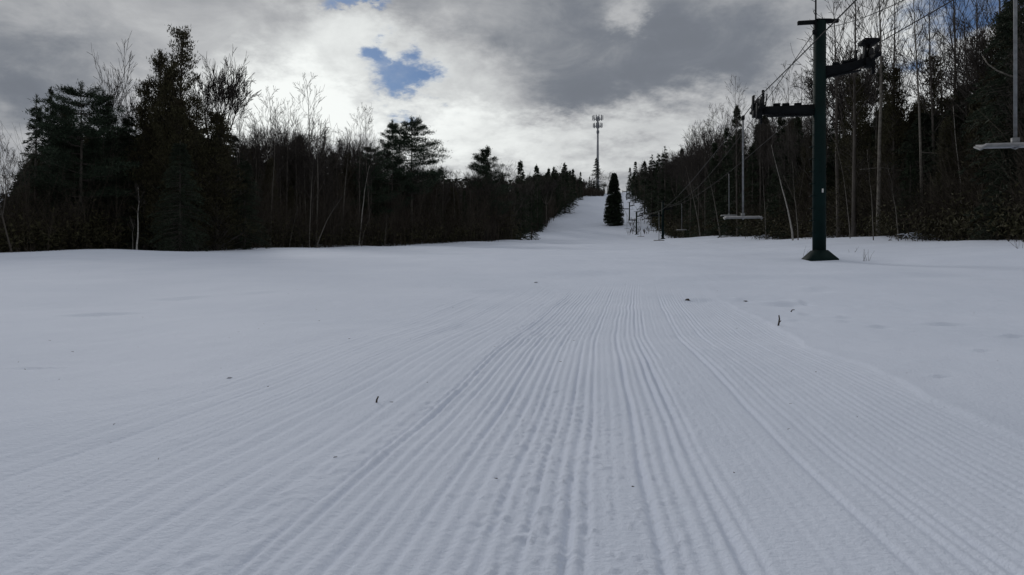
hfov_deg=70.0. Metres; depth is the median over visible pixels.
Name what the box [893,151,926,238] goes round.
spruce tree
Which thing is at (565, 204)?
spruce tree
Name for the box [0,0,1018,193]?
sky
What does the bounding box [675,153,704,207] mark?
bare tree
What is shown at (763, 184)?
bare tree
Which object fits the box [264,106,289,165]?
bare tree
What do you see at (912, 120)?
cedar tree
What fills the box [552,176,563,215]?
spruce tree
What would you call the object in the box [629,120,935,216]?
deep woods
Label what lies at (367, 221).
bare tree
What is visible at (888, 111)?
cedar tree
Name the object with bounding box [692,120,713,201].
bare tree
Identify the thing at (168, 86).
cedar tree
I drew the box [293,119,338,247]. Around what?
bare tree
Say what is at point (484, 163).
pine tree
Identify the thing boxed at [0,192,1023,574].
snow ground
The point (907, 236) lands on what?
fallen branches
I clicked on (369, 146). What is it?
bare tree
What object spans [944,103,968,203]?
birch tree
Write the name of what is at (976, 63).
bare tree
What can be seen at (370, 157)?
bare tree
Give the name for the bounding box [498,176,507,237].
spruce tree
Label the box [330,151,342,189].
bare tree
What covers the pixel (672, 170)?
bare tree
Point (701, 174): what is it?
bare tree
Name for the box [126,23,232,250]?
cedar tree
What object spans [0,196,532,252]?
undergrowth
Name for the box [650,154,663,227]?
fir tree
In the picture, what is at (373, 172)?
pine tree
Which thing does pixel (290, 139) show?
bare tree
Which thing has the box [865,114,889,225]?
cedar tree
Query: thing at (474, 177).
bare tree
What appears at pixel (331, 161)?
bare tree
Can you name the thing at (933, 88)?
cedar tree
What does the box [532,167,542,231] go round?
spruce tree
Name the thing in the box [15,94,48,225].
fir tree
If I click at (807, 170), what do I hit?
tree
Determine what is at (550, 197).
spruce tree
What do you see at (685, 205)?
fir tree
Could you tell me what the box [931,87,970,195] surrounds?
cedar tree
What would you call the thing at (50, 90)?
fir tree
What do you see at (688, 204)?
spruce tree
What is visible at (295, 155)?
bare tree
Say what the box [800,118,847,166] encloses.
bare tree
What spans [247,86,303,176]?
bare tree
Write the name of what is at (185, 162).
hemlock tree
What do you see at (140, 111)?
cedar tree
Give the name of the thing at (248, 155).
cedar tree
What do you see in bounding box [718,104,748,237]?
spruce tree
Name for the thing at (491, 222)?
underbrush
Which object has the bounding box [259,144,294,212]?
cedar tree
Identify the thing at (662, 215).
lift tower
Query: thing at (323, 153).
bare tree
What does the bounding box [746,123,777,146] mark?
bare tree
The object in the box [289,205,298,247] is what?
bare tree
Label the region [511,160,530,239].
spruce tree
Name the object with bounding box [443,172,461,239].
bare tree
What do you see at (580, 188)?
spruce tree
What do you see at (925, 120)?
hemlock tree
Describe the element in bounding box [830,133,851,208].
cedar tree
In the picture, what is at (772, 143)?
bare tree
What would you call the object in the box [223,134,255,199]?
hemlock tree
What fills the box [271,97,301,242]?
bare tree
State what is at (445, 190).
bare tree
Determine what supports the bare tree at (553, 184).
on the snow ground
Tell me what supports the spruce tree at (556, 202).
on the snow ground
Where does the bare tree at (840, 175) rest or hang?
on the snow ground
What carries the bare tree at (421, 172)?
on the snow ground
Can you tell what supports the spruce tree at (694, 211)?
on the snow ground
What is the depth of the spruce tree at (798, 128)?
73.87 m
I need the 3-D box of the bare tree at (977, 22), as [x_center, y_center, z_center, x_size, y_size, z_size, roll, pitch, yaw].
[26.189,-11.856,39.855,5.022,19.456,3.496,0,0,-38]
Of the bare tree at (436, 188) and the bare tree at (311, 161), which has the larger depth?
the bare tree at (436, 188)
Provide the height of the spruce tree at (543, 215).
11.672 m
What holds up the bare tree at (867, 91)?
on the snow ground
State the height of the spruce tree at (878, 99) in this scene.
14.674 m
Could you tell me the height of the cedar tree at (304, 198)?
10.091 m
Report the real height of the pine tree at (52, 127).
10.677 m
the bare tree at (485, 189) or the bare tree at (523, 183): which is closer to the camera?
the bare tree at (485, 189)
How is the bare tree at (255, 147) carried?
on the snow ground
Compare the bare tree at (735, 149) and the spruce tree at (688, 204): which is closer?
the bare tree at (735, 149)
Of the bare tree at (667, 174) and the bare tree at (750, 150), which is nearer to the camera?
the bare tree at (750, 150)
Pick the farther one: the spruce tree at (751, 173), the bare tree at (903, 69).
the spruce tree at (751, 173)
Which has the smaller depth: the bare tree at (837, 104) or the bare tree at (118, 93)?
the bare tree at (118, 93)
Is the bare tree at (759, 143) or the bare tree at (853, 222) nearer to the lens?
the bare tree at (853, 222)
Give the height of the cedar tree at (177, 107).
10.087 m
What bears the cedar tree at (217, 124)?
on the snow ground
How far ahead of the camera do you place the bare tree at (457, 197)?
99.33 m
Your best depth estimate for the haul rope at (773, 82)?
20.38 m
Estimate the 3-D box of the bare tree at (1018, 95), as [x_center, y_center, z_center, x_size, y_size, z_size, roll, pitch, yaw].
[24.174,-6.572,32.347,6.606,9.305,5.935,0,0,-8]
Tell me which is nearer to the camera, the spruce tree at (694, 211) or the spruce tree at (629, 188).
the spruce tree at (694, 211)
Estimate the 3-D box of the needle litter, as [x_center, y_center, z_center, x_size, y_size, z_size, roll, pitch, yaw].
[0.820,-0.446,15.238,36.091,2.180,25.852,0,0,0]
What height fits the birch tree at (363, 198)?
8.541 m
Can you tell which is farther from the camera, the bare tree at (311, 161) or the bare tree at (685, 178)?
the bare tree at (685, 178)
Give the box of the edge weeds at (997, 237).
[668,226,1023,241]
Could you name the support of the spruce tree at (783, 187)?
on the snow ground
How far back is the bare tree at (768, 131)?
93.34 m
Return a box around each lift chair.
[723,115,762,219]
[973,0,1023,149]
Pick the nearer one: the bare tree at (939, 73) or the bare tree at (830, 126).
the bare tree at (939, 73)
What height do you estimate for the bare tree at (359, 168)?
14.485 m
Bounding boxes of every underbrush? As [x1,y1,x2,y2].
[0,121,529,252]
[521,176,587,233]
[627,67,1023,240]
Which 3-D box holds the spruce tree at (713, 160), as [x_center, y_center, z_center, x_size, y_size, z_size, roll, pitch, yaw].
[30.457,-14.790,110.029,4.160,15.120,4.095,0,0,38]
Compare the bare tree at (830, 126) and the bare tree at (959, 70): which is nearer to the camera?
the bare tree at (959, 70)
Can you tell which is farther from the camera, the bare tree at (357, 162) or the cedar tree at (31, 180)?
the bare tree at (357, 162)
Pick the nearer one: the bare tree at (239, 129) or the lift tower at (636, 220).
the bare tree at (239, 129)
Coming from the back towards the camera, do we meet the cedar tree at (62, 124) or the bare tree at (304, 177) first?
the bare tree at (304, 177)
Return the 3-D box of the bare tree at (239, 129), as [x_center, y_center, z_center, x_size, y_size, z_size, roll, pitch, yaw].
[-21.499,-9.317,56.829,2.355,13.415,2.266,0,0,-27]
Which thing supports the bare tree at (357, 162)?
on the snow ground
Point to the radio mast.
(598, 125)
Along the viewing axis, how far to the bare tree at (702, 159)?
118.04 m
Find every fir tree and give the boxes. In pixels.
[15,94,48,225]
[37,86,65,223]
[640,154,657,221]
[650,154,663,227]
[656,147,669,226]
[678,181,688,234]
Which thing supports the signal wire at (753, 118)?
attached to the lift tower at (821, 72)
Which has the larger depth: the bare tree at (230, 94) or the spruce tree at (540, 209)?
the spruce tree at (540, 209)
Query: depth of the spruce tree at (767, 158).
82.45 m
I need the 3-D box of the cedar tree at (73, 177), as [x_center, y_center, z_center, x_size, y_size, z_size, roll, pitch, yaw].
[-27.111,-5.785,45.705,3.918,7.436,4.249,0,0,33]
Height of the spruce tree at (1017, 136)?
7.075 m
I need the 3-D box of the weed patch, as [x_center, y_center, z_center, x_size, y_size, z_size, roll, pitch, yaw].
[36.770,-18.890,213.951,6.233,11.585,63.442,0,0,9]
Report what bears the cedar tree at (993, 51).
on the snow ground
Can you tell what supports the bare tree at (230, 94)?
on the snow ground
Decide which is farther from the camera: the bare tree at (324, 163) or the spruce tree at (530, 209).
the spruce tree at (530, 209)
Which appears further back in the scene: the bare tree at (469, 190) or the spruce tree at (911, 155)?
the bare tree at (469, 190)
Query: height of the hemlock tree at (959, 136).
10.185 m
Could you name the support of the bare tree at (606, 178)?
on the snow ground
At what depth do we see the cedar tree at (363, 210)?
74.88 m
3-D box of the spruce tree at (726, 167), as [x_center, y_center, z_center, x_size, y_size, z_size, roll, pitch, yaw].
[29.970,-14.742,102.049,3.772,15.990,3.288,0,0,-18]
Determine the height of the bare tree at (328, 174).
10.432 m
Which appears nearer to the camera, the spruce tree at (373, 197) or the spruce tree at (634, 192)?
the spruce tree at (373, 197)
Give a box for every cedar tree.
[18,150,43,213]
[44,112,73,165]
[54,139,89,220]
[116,78,162,249]
[125,48,168,249]
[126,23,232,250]
[130,59,207,250]
[141,95,211,250]
[163,94,228,250]
[189,107,262,250]
[234,146,261,187]
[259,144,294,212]
[282,133,315,217]
[292,148,315,218]
[334,153,357,219]
[355,193,371,244]
[503,202,516,239]
[725,161,749,232]
[738,170,758,234]
[765,117,792,206]
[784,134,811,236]
[826,74,882,236]
[829,103,874,232]
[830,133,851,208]
[845,120,874,208]
[856,105,907,231]
[859,64,915,234]
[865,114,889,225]
[890,53,951,199]
[897,105,926,196]
[909,98,923,113]
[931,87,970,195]
[939,96,957,131]
[945,6,1023,208]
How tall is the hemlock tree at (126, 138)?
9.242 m
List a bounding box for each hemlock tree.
[28,128,97,249]
[102,115,160,249]
[146,142,212,251]
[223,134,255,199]
[841,114,883,218]
[881,110,941,233]
[917,84,973,196]
[958,0,1023,239]
[967,135,1023,239]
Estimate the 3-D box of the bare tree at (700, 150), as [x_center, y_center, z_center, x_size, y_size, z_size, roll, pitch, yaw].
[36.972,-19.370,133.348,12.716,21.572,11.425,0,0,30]
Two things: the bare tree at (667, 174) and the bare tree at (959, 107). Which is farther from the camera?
the bare tree at (667, 174)
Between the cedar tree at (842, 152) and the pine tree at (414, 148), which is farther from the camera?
the pine tree at (414, 148)
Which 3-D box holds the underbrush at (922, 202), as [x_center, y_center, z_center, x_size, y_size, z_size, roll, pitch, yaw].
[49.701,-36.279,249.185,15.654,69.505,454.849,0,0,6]
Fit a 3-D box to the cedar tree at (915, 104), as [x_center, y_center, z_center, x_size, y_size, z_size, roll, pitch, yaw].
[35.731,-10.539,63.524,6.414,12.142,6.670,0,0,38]
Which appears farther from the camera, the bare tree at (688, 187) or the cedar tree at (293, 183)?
the bare tree at (688, 187)
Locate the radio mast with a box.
[592,115,602,183]
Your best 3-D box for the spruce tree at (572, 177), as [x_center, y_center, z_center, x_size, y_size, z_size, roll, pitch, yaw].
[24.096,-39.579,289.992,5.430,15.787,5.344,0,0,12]
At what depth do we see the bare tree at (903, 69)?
63.07 m
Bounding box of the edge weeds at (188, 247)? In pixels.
[8,230,512,251]
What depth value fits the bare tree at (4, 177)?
37.43 m
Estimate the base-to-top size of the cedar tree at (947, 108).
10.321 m
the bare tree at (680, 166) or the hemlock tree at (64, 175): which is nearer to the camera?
the hemlock tree at (64, 175)
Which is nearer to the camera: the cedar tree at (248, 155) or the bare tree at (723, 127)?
the cedar tree at (248, 155)
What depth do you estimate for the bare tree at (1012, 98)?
31.85 m
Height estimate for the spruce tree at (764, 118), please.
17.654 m
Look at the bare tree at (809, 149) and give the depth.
67.88 m
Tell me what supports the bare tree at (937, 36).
on the snow ground
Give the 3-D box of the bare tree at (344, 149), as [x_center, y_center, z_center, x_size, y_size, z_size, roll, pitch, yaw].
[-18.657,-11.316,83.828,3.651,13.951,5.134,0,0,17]
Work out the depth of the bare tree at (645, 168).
218.66 m
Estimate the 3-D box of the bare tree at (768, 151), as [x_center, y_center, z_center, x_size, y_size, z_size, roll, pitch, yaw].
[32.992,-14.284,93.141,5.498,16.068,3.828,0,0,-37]
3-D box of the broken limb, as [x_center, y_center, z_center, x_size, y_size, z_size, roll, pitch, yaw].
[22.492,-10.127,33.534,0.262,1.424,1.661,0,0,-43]
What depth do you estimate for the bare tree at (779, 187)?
76.85 m
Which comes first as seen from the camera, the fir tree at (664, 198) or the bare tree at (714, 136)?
the bare tree at (714, 136)
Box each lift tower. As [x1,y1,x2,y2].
[629,211,642,234]
[650,201,673,238]
[749,0,881,260]
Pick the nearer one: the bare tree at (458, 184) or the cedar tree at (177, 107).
the cedar tree at (177, 107)
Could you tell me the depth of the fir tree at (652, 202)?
219.85 m
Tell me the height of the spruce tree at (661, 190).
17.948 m
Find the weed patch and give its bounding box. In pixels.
[627,214,648,234]
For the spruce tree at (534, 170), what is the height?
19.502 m
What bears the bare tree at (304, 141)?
on the snow ground
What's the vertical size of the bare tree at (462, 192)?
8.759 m
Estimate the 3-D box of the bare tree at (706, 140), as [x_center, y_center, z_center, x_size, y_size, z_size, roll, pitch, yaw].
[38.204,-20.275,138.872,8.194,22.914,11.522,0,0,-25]
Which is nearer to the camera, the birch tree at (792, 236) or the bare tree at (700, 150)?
the birch tree at (792, 236)
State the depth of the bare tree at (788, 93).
76.01 m
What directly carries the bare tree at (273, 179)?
on the snow ground
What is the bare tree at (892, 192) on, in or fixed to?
on the snow ground
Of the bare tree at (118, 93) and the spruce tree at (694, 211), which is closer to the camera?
the bare tree at (118, 93)
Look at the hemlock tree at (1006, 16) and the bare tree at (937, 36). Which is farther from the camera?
the bare tree at (937, 36)
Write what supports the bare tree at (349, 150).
on the snow ground
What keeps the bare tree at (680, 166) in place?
on the snow ground
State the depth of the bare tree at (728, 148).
108.04 m
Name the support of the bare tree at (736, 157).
on the snow ground
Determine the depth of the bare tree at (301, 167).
70.65 m
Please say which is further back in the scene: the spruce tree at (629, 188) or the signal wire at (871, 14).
the spruce tree at (629, 188)
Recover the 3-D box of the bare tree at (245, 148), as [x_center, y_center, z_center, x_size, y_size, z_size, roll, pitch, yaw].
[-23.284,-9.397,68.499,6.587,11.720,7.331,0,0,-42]
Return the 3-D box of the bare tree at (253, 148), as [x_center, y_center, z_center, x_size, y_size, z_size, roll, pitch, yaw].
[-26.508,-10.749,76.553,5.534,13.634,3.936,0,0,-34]
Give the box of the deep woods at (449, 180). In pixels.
[0,135,560,237]
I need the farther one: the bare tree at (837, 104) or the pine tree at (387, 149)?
the pine tree at (387, 149)
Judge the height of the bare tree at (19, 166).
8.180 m
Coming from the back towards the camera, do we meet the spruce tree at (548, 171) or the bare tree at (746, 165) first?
the spruce tree at (548, 171)
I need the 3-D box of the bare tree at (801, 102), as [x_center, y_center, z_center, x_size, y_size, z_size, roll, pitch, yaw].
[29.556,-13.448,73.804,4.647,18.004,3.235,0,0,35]
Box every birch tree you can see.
[130,183,146,249]
[356,162,371,245]
[769,140,794,240]
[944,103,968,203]
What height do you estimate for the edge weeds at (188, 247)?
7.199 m
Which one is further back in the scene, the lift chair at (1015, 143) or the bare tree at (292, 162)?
the bare tree at (292, 162)
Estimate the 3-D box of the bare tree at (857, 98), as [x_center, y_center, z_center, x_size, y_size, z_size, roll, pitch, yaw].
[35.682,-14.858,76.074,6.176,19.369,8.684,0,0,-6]
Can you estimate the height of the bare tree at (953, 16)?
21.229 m
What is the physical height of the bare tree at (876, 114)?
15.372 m
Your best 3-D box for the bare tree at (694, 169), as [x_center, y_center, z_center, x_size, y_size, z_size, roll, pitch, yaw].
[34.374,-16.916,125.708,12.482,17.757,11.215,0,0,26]
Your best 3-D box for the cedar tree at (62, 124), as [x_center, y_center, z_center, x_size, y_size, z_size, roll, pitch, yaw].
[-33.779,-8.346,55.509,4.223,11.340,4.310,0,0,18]
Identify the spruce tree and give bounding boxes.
[364,167,379,242]
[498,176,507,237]
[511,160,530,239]
[526,189,540,239]
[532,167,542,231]
[532,186,544,230]
[533,164,543,203]
[539,193,547,227]
[544,169,554,216]
[547,180,554,217]
[551,175,564,216]
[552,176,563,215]
[556,163,576,213]
[568,169,578,205]
[577,172,583,199]
[590,158,604,190]
[603,173,624,225]
[625,167,632,198]
[630,161,640,202]
[637,161,650,214]
[655,172,669,230]
[682,187,694,237]
[691,173,706,236]
[701,140,722,235]
[712,155,729,235]
[713,126,735,235]
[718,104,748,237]
[736,142,765,235]
[748,115,773,210]
[764,117,789,234]
[771,151,792,239]
[779,117,806,238]
[826,101,857,199]
[826,133,843,207]
[868,64,888,200]
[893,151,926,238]
[1009,97,1023,190]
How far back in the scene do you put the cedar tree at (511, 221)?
117.74 m
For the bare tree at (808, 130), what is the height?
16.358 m
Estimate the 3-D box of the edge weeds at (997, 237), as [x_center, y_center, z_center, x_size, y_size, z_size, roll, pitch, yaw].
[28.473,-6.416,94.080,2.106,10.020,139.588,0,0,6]
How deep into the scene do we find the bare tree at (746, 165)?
92.38 m
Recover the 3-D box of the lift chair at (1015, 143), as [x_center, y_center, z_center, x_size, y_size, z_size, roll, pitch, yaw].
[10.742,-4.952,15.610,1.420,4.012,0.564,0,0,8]
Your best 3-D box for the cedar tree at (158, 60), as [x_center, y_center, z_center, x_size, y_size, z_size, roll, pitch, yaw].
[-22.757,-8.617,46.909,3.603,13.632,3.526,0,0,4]
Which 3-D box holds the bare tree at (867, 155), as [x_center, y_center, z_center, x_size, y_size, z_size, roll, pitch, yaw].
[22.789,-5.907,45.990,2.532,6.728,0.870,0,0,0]
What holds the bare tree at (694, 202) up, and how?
on the snow ground
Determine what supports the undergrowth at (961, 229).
on the snow ground
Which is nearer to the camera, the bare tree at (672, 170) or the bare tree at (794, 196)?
the bare tree at (794, 196)
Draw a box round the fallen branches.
[897,232,934,238]
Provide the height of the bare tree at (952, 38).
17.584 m
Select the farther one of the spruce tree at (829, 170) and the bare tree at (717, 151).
the bare tree at (717, 151)
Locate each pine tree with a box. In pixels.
[1,80,139,248]
[61,89,127,248]
[345,142,400,242]
[366,119,415,244]
[376,116,452,243]
[463,146,513,240]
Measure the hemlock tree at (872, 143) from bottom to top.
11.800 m
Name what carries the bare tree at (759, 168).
on the snow ground
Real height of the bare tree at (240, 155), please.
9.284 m
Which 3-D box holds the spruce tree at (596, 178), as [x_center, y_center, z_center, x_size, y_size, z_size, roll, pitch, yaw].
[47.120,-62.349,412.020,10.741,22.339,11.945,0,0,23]
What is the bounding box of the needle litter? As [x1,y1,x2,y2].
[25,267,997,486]
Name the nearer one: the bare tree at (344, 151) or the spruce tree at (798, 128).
the spruce tree at (798, 128)
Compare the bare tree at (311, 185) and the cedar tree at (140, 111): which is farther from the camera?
the bare tree at (311, 185)
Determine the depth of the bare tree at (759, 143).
87.94 m
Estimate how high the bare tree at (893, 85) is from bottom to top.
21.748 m
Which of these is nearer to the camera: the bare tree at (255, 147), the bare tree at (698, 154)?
the bare tree at (255, 147)
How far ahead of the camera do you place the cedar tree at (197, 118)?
45.90 m
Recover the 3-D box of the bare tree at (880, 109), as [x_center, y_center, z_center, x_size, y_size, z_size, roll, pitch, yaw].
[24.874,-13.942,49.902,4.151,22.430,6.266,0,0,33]
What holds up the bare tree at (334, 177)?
on the snow ground
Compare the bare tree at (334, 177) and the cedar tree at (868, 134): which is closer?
the cedar tree at (868, 134)
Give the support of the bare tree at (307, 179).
on the snow ground
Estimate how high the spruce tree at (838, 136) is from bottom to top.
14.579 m
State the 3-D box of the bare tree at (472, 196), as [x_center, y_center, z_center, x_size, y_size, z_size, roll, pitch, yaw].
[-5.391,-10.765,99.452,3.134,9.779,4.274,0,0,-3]
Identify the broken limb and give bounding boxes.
[982,56,1022,78]
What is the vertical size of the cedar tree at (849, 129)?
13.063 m
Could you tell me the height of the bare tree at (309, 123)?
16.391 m
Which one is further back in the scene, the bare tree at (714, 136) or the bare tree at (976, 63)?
the bare tree at (714, 136)
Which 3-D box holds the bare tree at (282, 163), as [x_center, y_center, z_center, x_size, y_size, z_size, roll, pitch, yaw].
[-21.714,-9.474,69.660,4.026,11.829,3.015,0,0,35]
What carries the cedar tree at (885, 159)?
on the snow ground
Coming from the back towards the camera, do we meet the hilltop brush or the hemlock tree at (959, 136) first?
the hilltop brush
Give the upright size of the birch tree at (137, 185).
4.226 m
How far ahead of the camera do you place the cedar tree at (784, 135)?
89.25 m
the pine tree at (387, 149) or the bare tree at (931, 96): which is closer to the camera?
the bare tree at (931, 96)
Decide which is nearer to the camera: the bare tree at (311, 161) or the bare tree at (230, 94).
the bare tree at (230, 94)
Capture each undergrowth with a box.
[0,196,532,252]
[642,182,1023,240]
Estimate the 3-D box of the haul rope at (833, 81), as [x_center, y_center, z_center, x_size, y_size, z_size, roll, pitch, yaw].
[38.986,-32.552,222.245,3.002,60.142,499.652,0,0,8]
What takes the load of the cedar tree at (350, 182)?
on the snow ground
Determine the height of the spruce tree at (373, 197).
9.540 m
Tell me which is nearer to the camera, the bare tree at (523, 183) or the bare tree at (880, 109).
the bare tree at (880, 109)
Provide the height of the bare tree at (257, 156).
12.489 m
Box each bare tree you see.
[0,123,31,251]
[1,150,48,191]
[78,31,151,248]
[127,216,135,249]
[186,48,261,234]
[225,84,249,236]
[230,131,257,216]
[232,122,306,206]
[236,124,275,188]
[241,111,272,209]
[241,111,346,200]
[244,123,275,197]
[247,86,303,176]
[253,135,283,188]
[263,126,291,211]
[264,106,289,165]
[264,134,281,247]
[264,139,336,205]
[268,117,344,242]
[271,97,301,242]
[274,107,321,219]
[276,122,318,213]
[282,133,325,217]
[286,72,347,245]
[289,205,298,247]
[292,166,339,241]
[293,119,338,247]
[297,152,313,217]
[302,136,322,247]
[313,125,335,244]
[313,129,332,186]
[314,122,337,199]
[315,148,341,207]
[316,195,343,247]
[326,127,363,191]
[328,150,344,243]
[330,131,363,176]
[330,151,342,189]
[335,134,361,245]
[346,108,380,243]
[349,133,391,173]
[350,132,372,226]
[353,106,387,243]
[361,207,372,244]
[415,165,426,197]
[429,171,443,202]
[437,173,478,193]
[438,174,450,207]
[441,185,468,208]
[443,167,459,217]
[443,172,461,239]
[453,175,479,205]
[456,181,469,208]
[458,173,506,238]
[463,172,482,188]
[465,174,479,231]
[492,161,542,235]
[494,171,536,204]
[506,167,516,206]
[530,163,568,226]
[597,170,613,187]
[641,159,662,189]
[650,151,709,203]
[661,144,704,223]
[663,151,708,201]
[664,154,680,201]
[670,133,724,214]
[672,134,695,237]
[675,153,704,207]
[676,142,720,208]
[679,124,753,184]
[684,119,709,236]
[685,121,727,170]
[685,162,700,236]
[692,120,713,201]
[693,130,714,235]
[694,145,723,182]
[698,104,726,183]
[704,167,720,235]
[708,129,723,180]
[711,105,738,155]
[717,119,734,208]
[721,115,751,202]
[724,74,752,236]
[735,129,759,178]
[735,133,779,208]
[744,140,766,204]
[745,82,792,195]
[746,90,768,218]
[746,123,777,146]
[748,117,777,193]
[752,117,786,171]
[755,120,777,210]
[756,117,832,233]
[756,161,769,239]
[763,60,812,216]
[769,166,783,237]
[785,69,826,164]
[786,106,873,143]
[786,156,800,239]
[787,117,841,180]
[790,0,907,236]
[790,38,900,182]
[797,0,896,237]
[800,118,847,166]
[803,74,841,209]
[806,79,844,167]
[826,69,891,133]
[827,135,850,237]
[845,0,909,235]
[854,143,889,239]
[858,0,939,192]
[864,59,890,203]
[876,39,913,115]
[881,163,903,240]
[882,0,968,187]
[882,13,992,121]
[888,0,948,224]
[911,26,959,109]
[912,15,999,104]
[917,0,985,128]
[919,9,983,92]
[933,0,1023,162]
[941,51,974,152]
[943,21,1012,125]
[945,0,1023,157]
[984,21,1023,140]
[995,34,1023,117]
[1003,38,1023,84]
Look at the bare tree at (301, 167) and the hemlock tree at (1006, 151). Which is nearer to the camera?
the hemlock tree at (1006, 151)
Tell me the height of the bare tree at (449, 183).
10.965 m
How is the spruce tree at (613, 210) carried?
on the snow ground
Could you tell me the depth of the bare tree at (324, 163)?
67.92 m
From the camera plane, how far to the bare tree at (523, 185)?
121.90 m
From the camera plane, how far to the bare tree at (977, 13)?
43.95 m
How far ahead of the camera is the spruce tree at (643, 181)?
249.85 m
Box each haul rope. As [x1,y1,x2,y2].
[622,0,856,218]
[627,0,952,213]
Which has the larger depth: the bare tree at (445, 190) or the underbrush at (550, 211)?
the underbrush at (550, 211)
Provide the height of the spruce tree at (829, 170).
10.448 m
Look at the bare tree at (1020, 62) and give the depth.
30.86 m
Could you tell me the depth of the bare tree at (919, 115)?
44.98 m
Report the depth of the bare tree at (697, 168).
124.83 m
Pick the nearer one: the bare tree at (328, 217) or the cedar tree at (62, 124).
the cedar tree at (62, 124)
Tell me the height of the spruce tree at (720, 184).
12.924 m
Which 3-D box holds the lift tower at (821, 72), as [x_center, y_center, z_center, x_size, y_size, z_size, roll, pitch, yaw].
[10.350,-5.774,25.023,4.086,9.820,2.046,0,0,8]
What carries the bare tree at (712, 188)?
on the snow ground
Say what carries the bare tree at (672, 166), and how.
on the snow ground
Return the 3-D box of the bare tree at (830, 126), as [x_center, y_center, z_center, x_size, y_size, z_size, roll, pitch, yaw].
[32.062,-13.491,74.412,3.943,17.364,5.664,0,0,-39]
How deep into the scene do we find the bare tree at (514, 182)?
130.22 m
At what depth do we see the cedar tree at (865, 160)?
62.55 m
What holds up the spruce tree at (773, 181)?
on the snow ground
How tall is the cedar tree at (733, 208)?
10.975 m
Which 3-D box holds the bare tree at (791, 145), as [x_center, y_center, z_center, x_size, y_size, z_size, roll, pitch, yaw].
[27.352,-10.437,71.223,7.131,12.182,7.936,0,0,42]
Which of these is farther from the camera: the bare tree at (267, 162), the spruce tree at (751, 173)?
the spruce tree at (751, 173)
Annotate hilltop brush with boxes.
[583,186,605,195]
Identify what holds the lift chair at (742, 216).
hanging from the haul rope at (773, 82)
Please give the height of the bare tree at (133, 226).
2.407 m
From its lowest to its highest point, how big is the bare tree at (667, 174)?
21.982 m
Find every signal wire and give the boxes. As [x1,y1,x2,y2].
[665,35,811,204]
[831,0,903,26]
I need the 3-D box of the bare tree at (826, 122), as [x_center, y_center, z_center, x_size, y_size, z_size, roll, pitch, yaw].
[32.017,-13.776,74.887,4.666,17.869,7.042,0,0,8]
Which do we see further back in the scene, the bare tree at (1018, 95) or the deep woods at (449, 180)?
the deep woods at (449, 180)
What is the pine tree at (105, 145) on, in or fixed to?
on the snow ground
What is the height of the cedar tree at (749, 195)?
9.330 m

